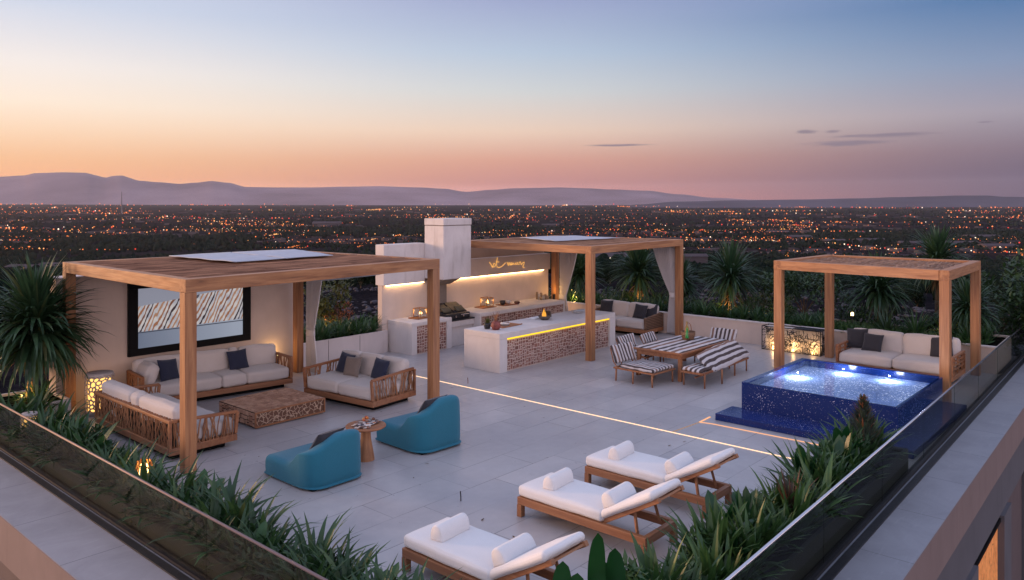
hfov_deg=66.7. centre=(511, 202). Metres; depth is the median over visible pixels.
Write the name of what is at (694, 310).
strap plant
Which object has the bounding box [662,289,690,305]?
shrub
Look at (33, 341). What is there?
dracaena tree
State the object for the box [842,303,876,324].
shrub
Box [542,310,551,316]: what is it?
stone shell
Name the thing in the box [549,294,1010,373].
planter
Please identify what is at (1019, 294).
bush
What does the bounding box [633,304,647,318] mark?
throw pillow
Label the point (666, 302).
strap plant
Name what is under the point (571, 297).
strap plant
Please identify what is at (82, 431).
strap plant
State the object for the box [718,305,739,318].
strap plant
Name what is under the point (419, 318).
tray
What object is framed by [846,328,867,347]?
throw pillow
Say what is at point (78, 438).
broad leaf plant
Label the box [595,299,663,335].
sofa
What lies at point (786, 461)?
strap plant
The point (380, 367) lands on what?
throw pillow
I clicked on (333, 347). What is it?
planter
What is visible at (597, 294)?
strap plant
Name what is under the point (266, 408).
coffee table
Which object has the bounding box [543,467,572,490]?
bolster pillow
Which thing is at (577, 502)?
sun lounger
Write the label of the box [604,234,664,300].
dracaena tree
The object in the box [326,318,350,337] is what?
strap plant
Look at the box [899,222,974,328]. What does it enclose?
dracaena tree
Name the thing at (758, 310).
strap plant
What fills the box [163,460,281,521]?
strap plant
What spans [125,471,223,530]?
strap plant
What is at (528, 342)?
kitchen island
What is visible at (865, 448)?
strap plant
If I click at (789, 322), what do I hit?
rosette plant
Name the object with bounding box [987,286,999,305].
hillside tree
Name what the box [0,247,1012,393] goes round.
hillside
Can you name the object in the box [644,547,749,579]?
strap plant
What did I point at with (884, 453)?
strap plant
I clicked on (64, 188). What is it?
mountains
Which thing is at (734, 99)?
sky
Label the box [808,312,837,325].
strap plant
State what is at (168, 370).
throw pillow
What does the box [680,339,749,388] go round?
striped bench
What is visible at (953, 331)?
shrub
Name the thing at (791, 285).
bush
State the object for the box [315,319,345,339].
strap plant
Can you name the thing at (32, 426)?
strap plant
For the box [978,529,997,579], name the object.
window
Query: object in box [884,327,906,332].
rosette plant
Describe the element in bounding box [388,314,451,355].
counter
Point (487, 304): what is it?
lantern
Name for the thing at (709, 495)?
broad leaf plant
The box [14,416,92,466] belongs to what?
strap plant
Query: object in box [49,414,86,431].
broad leaf plant
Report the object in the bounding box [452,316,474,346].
grill station
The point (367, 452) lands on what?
side table
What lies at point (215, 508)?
strap plant
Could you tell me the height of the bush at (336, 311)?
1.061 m
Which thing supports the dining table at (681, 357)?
on the roof deck
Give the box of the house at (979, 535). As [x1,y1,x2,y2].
[0,355,1023,579]
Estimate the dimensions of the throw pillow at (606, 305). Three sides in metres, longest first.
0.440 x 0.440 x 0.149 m
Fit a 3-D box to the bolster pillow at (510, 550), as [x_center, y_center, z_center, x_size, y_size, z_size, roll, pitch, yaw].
[0.009,3.227,7.263,0.165,0.155,0.470,-35,-21,34]
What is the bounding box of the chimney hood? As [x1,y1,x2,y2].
[424,218,470,302]
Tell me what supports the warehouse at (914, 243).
on the valley ground
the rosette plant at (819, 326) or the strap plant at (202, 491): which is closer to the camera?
the strap plant at (202, 491)
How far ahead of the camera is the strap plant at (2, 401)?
12.17 m
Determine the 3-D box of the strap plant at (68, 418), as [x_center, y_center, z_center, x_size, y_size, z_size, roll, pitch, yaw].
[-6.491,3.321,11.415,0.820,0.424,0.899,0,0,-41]
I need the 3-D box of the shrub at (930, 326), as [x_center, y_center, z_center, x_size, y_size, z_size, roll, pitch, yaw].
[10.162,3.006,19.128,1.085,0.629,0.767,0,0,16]
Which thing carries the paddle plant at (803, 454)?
in the planter at (817, 545)
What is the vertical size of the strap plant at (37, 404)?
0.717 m
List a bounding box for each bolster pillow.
[431,513,469,542]
[492,533,535,566]
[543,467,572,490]
[602,481,636,507]
[608,440,633,459]
[665,451,693,473]
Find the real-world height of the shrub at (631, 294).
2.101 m
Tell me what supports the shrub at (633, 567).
in the planter at (817, 545)
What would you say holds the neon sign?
attached to the kitchen wall at (402, 294)
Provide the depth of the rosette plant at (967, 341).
17.23 m
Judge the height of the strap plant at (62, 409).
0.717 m
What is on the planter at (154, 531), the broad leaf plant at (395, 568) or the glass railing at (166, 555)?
the broad leaf plant at (395, 568)
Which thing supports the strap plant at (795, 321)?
in the planter at (995, 362)
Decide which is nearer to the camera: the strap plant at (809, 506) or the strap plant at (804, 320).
the strap plant at (809, 506)
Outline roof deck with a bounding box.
[0,332,999,579]
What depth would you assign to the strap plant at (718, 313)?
21.33 m
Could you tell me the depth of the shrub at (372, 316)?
23.47 m
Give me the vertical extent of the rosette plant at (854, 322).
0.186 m
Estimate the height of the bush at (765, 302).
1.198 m
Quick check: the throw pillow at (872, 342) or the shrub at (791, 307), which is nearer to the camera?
the throw pillow at (872, 342)
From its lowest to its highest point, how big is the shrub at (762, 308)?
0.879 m
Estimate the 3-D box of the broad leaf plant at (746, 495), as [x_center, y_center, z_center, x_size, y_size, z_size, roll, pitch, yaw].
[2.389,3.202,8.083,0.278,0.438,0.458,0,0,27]
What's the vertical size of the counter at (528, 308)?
0.800 m
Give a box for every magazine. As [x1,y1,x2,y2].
[351,418,381,427]
[353,420,370,428]
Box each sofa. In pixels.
[94,380,238,458]
[126,343,292,400]
[303,349,415,409]
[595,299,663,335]
[835,328,965,381]
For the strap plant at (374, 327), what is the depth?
19.13 m
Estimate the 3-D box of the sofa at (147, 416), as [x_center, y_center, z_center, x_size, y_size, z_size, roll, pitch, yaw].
[-5.535,3.311,12.367,2.700,0.778,1.082,0,0,41]
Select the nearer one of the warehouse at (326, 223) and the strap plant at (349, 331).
the strap plant at (349, 331)
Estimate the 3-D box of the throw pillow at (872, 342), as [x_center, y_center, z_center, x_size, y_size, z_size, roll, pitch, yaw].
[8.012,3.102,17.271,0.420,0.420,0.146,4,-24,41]
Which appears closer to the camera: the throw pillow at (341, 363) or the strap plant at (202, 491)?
the strap plant at (202, 491)
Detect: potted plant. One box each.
[482,316,490,328]
[681,323,695,339]
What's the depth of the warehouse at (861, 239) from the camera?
1647.33 m
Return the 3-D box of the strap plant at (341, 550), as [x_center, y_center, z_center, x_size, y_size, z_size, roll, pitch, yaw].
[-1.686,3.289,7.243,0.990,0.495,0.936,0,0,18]
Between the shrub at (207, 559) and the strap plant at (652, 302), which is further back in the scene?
the strap plant at (652, 302)
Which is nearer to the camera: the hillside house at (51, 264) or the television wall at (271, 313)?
the television wall at (271, 313)
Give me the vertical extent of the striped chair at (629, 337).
0.658 m
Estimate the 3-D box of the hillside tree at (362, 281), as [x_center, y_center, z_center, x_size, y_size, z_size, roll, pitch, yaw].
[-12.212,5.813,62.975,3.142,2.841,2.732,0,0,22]
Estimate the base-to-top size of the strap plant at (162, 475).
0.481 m
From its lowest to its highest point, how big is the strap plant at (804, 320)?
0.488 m
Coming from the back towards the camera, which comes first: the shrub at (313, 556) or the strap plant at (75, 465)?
the strap plant at (75, 465)
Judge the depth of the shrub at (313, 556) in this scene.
7.27 m
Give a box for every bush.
[324,301,353,321]
[744,292,793,313]
[756,270,858,319]
[934,245,1023,338]
[991,281,1023,353]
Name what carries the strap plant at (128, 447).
in the planter at (154, 531)
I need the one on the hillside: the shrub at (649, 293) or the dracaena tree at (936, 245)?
the shrub at (649, 293)
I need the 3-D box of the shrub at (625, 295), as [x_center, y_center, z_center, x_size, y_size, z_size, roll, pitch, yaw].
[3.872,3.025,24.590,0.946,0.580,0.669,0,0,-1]
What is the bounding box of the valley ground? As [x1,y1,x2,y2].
[0,204,1023,252]
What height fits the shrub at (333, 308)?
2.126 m
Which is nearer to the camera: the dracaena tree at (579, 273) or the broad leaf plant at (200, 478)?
the broad leaf plant at (200, 478)
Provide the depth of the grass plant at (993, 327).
18.25 m
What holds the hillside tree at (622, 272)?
on the hillside
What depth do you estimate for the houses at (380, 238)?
2114.83 m
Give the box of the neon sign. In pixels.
[489,257,524,267]
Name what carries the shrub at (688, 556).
in the planter at (817, 545)
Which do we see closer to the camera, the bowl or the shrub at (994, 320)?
the bowl
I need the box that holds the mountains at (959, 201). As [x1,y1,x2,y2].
[628,196,1023,207]
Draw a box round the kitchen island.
[464,309,614,373]
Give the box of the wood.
[0,209,1023,306]
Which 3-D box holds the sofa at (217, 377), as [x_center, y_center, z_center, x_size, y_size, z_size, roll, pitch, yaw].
[-5.783,3.291,15.040,2.850,0.817,0.982,0,0,-41]
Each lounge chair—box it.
[264,429,361,491]
[375,395,460,454]
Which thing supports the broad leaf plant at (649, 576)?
on the planter at (817, 545)
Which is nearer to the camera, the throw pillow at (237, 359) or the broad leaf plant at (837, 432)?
the broad leaf plant at (837, 432)
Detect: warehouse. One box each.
[312,221,341,225]
[541,224,559,226]
[766,230,788,234]
[784,235,812,238]
[820,239,845,243]
[852,238,884,242]
[897,241,921,245]
[945,241,979,245]
[961,234,999,239]
[977,243,1018,250]
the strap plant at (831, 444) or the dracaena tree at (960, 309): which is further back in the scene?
the dracaena tree at (960, 309)
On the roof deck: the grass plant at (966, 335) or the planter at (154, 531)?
the planter at (154, 531)
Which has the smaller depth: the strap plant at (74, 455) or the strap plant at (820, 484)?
the strap plant at (820, 484)
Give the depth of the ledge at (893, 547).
9.76 m
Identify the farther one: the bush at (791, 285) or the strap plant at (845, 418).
the bush at (791, 285)
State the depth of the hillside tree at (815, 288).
88.12 m
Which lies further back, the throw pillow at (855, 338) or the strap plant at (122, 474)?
the throw pillow at (855, 338)
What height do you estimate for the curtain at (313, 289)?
2.431 m
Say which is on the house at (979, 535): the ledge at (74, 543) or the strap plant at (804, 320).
the ledge at (74, 543)
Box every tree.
[0,251,108,403]
[303,278,352,328]
[326,277,357,289]
[351,275,375,287]
[559,253,604,294]
[598,259,619,283]
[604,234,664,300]
[613,264,635,285]
[655,254,706,301]
[695,235,767,308]
[696,266,720,290]
[812,272,838,293]
[838,247,919,322]
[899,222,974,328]
[902,281,926,306]
[933,274,1008,341]
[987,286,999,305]
[991,279,1020,315]
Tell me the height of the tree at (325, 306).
2.521 m
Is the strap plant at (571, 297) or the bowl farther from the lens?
the strap plant at (571, 297)
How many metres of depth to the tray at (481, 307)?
21.49 m
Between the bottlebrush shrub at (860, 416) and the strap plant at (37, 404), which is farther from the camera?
the strap plant at (37, 404)
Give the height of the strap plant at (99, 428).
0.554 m
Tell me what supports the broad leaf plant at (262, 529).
in the planter at (154, 531)
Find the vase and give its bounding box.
[491,312,500,329]
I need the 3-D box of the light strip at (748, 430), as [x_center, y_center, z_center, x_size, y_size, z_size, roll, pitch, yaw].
[4.259,3.696,12.419,2.637,0.005,0.437,0,0,41]
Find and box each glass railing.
[0,403,327,579]
[725,327,1023,579]
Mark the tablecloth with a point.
(677, 344)
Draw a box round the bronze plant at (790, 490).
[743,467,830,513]
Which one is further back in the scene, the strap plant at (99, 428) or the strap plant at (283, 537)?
the strap plant at (99, 428)
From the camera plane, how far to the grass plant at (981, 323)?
18.09 m
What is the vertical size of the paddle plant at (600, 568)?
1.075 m
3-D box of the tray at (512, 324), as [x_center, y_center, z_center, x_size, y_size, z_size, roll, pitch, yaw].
[-0.141,2.825,18.015,0.414,0.026,0.720,0,0,37]
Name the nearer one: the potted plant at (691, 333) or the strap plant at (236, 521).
the strap plant at (236, 521)
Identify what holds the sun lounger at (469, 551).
on the roof deck
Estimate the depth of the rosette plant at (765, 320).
20.39 m
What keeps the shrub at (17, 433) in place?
in the planter at (154, 531)
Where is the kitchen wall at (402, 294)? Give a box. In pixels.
[376,242,549,330]
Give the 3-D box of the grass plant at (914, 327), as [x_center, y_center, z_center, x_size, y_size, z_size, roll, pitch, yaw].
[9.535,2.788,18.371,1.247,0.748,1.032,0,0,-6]
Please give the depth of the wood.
1724.03 m
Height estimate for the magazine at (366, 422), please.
0.030 m
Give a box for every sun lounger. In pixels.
[402,517,588,579]
[517,472,684,552]
[584,446,738,518]
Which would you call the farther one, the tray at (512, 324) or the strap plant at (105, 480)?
the tray at (512, 324)
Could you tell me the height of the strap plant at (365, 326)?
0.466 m
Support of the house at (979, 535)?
on the hillside
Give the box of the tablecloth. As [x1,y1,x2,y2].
[636,335,725,352]
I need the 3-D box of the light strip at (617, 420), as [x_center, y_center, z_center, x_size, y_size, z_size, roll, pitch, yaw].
[0.739,3.696,14.160,10.180,0.005,0.026,0,0,41]
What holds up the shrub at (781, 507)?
in the planter at (817, 545)
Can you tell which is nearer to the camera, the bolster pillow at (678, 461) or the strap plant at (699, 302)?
the bolster pillow at (678, 461)
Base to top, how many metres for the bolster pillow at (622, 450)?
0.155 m
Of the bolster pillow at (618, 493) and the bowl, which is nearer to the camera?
the bolster pillow at (618, 493)
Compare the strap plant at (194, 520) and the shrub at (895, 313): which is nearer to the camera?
the strap plant at (194, 520)
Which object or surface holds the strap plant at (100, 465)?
in the planter at (154, 531)
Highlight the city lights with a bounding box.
[0,203,1023,256]
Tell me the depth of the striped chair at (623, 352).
16.16 m
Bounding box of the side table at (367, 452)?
[345,420,385,461]
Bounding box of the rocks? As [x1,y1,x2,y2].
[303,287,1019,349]
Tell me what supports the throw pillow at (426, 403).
on the lounge chair at (434, 426)
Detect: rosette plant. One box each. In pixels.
[755,317,773,322]
[784,318,795,324]
[796,319,818,327]
[809,321,824,327]
[834,323,850,329]
[839,320,860,324]
[840,324,864,332]
[854,324,887,329]
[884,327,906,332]
[893,325,908,332]
[952,335,993,345]
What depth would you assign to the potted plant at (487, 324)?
17.51 m
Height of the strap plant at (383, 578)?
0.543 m
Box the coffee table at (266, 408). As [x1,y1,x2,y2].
[219,387,324,428]
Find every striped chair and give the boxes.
[610,341,674,387]
[616,333,660,363]
[639,331,663,361]
[694,327,736,360]
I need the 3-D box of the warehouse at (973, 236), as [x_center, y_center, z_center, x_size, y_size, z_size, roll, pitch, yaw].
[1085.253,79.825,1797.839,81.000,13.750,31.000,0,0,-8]
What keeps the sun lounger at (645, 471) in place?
on the roof deck
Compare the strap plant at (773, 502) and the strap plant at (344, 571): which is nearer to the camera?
the strap plant at (344, 571)
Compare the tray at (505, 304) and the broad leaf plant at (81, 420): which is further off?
the tray at (505, 304)
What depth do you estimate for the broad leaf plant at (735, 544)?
7.19 m
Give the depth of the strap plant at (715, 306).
22.17 m
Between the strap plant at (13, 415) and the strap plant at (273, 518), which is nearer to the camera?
the strap plant at (273, 518)
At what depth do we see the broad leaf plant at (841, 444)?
9.71 m
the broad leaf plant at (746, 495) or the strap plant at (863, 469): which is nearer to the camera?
the broad leaf plant at (746, 495)
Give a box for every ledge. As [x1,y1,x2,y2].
[0,458,175,579]
[817,356,1023,579]
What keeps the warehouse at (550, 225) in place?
on the valley ground
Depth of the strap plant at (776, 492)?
8.52 m
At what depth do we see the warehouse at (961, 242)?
1520.55 m
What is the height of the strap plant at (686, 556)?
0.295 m
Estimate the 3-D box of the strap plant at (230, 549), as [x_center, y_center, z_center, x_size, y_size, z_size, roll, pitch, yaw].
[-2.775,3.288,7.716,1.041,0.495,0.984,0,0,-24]
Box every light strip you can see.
[417,376,790,458]
[699,416,817,444]
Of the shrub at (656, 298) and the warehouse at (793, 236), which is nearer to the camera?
the shrub at (656, 298)
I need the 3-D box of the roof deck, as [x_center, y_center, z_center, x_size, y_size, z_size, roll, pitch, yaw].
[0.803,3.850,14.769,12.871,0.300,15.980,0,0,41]
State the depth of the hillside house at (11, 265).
910.96 m
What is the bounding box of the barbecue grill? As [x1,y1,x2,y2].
[440,301,469,319]
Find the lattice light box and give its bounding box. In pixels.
[762,323,824,356]
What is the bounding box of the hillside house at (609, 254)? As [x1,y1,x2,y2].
[595,252,627,258]
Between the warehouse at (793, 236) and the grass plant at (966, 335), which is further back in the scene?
the warehouse at (793, 236)
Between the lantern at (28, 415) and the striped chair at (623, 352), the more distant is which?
the striped chair at (623, 352)
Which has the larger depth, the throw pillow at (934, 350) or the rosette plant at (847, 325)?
the rosette plant at (847, 325)
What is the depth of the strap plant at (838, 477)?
9.10 m
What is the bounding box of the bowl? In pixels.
[538,315,550,319]
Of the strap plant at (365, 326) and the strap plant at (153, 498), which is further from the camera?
the strap plant at (365, 326)
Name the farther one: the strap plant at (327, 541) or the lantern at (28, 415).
the lantern at (28, 415)
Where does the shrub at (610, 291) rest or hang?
in the planter at (995, 362)
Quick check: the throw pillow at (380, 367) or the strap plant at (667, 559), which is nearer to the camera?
the strap plant at (667, 559)
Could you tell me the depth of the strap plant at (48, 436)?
10.96 m
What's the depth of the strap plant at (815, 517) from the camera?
8.08 m
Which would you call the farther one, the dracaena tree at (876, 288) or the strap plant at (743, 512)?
the dracaena tree at (876, 288)
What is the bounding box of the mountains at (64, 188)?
[0,172,746,204]
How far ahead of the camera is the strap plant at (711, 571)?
6.69 m
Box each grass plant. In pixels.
[889,306,935,333]
[926,312,963,330]
[954,318,983,339]
[956,312,999,330]
[981,321,1005,341]
[982,319,1005,336]
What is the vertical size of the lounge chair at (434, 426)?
0.772 m
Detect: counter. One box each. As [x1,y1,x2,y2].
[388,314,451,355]
[465,298,564,326]
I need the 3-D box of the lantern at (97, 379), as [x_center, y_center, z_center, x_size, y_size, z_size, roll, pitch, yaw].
[-7.260,3.340,13.693,0.478,0.720,0.478,0,0,41]
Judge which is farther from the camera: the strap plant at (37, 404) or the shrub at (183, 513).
the strap plant at (37, 404)
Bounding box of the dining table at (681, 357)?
[633,337,728,381]
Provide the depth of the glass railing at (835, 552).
9.78 m
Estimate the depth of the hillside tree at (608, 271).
88.89 m
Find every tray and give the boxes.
[408,316,426,319]
[474,306,496,308]
[490,322,521,327]
[496,303,517,305]
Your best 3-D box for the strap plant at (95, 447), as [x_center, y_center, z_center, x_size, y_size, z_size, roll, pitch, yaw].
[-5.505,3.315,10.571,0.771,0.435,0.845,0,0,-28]
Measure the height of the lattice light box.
0.613 m
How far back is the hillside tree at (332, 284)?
56.64 m
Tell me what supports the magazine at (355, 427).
on the side table at (367, 452)
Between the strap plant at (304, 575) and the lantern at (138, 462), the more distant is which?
the lantern at (138, 462)
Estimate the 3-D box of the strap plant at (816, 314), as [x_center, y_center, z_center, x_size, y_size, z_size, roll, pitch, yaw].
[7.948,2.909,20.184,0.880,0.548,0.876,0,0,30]
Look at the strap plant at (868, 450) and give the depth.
10.08 m
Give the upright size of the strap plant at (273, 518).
0.534 m
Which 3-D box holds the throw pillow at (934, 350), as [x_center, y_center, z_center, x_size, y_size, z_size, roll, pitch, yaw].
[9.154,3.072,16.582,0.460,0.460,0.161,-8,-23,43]
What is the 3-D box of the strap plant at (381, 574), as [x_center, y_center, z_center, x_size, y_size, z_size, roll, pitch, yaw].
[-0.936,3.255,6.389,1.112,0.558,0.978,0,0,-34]
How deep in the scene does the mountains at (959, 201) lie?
8411.81 m
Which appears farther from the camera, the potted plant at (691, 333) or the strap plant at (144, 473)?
the potted plant at (691, 333)
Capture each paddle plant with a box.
[553,533,644,579]
[794,444,816,474]
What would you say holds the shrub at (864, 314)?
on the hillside
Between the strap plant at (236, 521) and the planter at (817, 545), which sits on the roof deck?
the planter at (817, 545)
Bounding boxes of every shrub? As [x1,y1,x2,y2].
[3,410,55,443]
[46,422,103,458]
[61,438,121,469]
[113,475,170,528]
[150,481,206,521]
[175,504,203,537]
[198,521,233,573]
[228,542,285,579]
[285,542,344,579]
[303,289,352,323]
[353,311,377,324]
[602,286,623,300]
[615,288,657,298]
[619,290,645,300]
[623,548,661,579]
[627,283,663,300]
[646,292,664,302]
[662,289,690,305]
[671,545,694,572]
[684,520,736,553]
[728,294,764,315]
[750,490,792,512]
[752,300,787,313]
[784,305,800,316]
[812,437,849,468]
[819,305,844,319]
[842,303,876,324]
[842,393,891,451]
[854,307,873,320]
[876,307,902,326]
[901,314,938,330]
[938,320,986,335]
[985,305,1021,345]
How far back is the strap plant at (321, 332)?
18.01 m
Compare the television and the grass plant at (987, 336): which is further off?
the grass plant at (987, 336)
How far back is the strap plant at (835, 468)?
9.42 m
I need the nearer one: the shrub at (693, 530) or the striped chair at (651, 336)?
the shrub at (693, 530)
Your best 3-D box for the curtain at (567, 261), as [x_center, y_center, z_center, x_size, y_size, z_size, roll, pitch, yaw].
[1.746,2.440,23.870,0.758,2.481,0.120,0,0,41]
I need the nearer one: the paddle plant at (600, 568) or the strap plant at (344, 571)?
the paddle plant at (600, 568)
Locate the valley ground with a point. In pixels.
(172, 211)
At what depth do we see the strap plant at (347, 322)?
19.37 m
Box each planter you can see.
[0,428,268,579]
[1,390,70,415]
[303,327,387,366]
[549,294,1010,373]
[758,446,907,579]
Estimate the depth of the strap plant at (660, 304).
22.60 m
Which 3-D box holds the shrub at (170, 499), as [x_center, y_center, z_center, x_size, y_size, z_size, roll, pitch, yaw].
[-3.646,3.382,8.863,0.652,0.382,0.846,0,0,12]
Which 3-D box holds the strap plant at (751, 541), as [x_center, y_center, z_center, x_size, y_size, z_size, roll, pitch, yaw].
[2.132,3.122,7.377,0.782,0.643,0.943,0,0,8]
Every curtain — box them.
[306,281,321,372]
[559,252,576,310]
[653,246,674,333]
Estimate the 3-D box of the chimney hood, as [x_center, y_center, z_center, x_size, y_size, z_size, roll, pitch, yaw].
[-1.705,1.700,20.434,0.805,2.600,1.020,0,0,41]
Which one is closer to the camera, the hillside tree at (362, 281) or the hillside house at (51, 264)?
the hillside tree at (362, 281)
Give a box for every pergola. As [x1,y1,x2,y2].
[63,249,439,473]
[471,235,682,360]
[774,254,980,402]
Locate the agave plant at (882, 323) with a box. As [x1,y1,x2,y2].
[863,305,907,329]
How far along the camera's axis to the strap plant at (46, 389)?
13.10 m
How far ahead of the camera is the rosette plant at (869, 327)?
18.85 m
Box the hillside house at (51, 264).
[37,262,62,264]
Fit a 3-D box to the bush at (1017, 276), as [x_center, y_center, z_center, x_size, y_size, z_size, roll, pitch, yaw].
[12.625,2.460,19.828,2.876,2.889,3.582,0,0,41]
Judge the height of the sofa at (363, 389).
0.807 m
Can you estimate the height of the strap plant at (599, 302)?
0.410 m
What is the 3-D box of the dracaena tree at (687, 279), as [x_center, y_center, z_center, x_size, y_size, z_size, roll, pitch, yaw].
[5.221,2.430,24.031,1.849,1.951,1.718,0,0,41]
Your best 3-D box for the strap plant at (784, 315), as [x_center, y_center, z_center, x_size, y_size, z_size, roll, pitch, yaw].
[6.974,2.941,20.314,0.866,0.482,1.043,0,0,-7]
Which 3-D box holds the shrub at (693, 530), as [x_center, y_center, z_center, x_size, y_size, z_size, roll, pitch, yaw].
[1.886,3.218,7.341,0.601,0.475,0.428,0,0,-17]
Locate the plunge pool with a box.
[715,358,966,458]
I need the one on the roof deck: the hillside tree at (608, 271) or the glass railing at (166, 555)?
the glass railing at (166, 555)
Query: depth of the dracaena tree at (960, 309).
18.25 m
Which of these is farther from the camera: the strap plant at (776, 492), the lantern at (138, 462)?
the lantern at (138, 462)
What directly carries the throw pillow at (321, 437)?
on the lounge chair at (334, 459)
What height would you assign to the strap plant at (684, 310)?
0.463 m
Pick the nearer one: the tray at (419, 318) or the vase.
the vase
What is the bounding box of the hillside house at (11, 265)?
[4,264,34,267]
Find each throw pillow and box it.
[157,358,178,381]
[226,348,248,369]
[309,427,344,449]
[336,351,355,371]
[343,356,361,376]
[371,357,389,379]
[417,395,445,413]
[600,300,613,311]
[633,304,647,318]
[645,305,657,316]
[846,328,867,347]
[861,332,883,351]
[930,337,952,356]
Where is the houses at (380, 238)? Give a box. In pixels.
[0,205,1023,258]
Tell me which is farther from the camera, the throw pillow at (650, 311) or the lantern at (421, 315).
the throw pillow at (650, 311)
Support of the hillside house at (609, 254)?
on the hillside
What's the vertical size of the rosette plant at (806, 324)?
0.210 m
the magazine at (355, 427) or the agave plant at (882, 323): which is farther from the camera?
the agave plant at (882, 323)
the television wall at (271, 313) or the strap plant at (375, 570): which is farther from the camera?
the television wall at (271, 313)
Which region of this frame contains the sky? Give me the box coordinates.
[0,0,1023,199]
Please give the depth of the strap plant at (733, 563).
6.89 m
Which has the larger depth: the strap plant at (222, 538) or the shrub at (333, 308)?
the shrub at (333, 308)
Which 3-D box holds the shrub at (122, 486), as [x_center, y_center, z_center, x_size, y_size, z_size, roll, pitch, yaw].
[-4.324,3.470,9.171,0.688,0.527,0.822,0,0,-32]
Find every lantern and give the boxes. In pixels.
[20,411,37,431]
[84,370,114,416]
[134,458,152,474]
[413,307,426,317]
[480,297,493,306]
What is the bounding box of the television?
[127,283,250,356]
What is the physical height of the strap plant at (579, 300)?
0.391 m
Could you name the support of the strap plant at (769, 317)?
in the planter at (995, 362)
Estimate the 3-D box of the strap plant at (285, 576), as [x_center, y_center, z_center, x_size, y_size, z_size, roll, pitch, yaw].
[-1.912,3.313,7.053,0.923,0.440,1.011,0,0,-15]
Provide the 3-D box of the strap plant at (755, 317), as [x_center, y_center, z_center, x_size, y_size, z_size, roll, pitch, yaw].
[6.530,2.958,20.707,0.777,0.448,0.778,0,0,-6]
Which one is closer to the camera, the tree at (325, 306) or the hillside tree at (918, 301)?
the tree at (325, 306)
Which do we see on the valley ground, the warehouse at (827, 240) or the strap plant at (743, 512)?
the warehouse at (827, 240)
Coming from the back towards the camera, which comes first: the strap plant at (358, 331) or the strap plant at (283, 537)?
the strap plant at (358, 331)
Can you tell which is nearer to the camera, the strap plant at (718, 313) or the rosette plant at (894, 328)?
the rosette plant at (894, 328)
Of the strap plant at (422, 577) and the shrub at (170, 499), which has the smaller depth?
the strap plant at (422, 577)
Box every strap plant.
[0,392,60,429]
[0,397,46,432]
[0,402,71,441]
[1,377,69,413]
[4,372,77,413]
[7,402,81,453]
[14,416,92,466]
[16,413,82,449]
[18,391,90,425]
[26,409,132,453]
[29,412,106,468]
[42,412,118,443]
[50,432,98,463]
[55,411,92,430]
[62,446,111,470]
[65,441,159,498]
[68,438,140,482]
[76,441,140,493]
[77,429,131,469]
[84,440,139,470]
[84,459,144,497]
[86,450,200,509]
[92,434,180,472]
[94,434,152,467]
[106,467,180,527]
[121,475,191,521]
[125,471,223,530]
[131,450,221,513]
[132,457,198,499]
[144,469,256,546]
[148,477,255,526]
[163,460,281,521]
[167,500,210,538]
[167,502,257,565]
[178,474,294,552]
[184,502,281,561]
[188,488,313,560]
[204,518,305,579]
[227,515,317,562]
[238,510,374,576]
[241,537,310,579]
[248,540,368,579]
[252,535,341,579]
[264,536,318,558]
[298,524,384,576]
[301,528,390,579]
[303,316,337,340]
[303,327,317,342]
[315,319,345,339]
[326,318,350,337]
[331,316,357,336]
[337,554,406,579]
[340,315,356,326]
[342,319,368,334]
[343,312,370,325]
[343,551,414,579]
[355,317,373,333]
[363,311,388,331]
[363,555,461,579]
[381,567,461,579]
[566,290,578,301]
[570,287,584,299]
[573,292,584,302]
[584,289,605,302]
[595,296,605,304]
[608,531,705,579]
[624,292,640,302]
[630,295,651,302]
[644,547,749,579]
[645,295,655,303]
[649,522,748,579]
[650,293,668,309]
[652,297,667,310]
[657,499,758,558]
[661,552,694,573]
[664,546,701,579]
[670,492,762,561]
[675,529,779,579]
[683,298,694,312]
[683,299,695,313]
[687,301,704,314]
[690,299,716,315]
[691,296,710,310]
[700,302,729,317]
[700,496,786,569]
[709,301,726,314]
[717,483,788,519]
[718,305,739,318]
[719,488,796,543]
[723,526,789,579]
[725,496,810,557]
[730,304,757,319]
[747,305,768,317]
[747,307,768,320]
[749,489,793,513]
[750,467,818,516]
[752,310,773,322]
[755,467,850,535]
[757,493,819,551]
[759,461,819,486]
[760,436,864,486]
[761,308,793,321]
[768,450,870,519]
[779,495,825,518]
[787,311,802,324]
[791,311,818,326]
[792,435,870,470]
[799,451,860,496]
[805,443,862,489]
[808,309,824,320]
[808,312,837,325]
[810,419,880,460]
[811,453,864,475]
[811,475,845,506]
[821,409,899,440]
[836,439,889,484]
[847,416,917,455]
[854,429,897,469]
[865,437,902,463]
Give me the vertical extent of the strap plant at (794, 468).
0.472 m
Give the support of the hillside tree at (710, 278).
on the hillside
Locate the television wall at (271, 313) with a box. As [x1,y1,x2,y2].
[49,275,292,408]
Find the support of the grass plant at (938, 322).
on the planter at (995, 362)
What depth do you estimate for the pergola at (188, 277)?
13.04 m
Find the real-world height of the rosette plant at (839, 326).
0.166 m
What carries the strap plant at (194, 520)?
in the planter at (154, 531)
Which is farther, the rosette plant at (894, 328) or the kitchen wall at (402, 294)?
the kitchen wall at (402, 294)
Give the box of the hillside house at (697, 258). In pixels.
[683,254,708,263]
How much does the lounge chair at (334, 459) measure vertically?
0.664 m
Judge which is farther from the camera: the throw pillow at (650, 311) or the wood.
the wood
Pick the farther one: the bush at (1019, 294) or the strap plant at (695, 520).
the bush at (1019, 294)
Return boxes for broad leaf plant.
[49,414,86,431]
[63,422,117,462]
[165,468,224,500]
[242,520,291,558]
[357,562,411,579]
[626,562,661,579]
[702,490,756,536]
[705,526,751,561]
[725,486,757,516]
[804,433,859,466]
[833,425,865,448]
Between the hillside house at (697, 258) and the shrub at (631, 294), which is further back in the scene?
the hillside house at (697, 258)
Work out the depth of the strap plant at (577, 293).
25.31 m

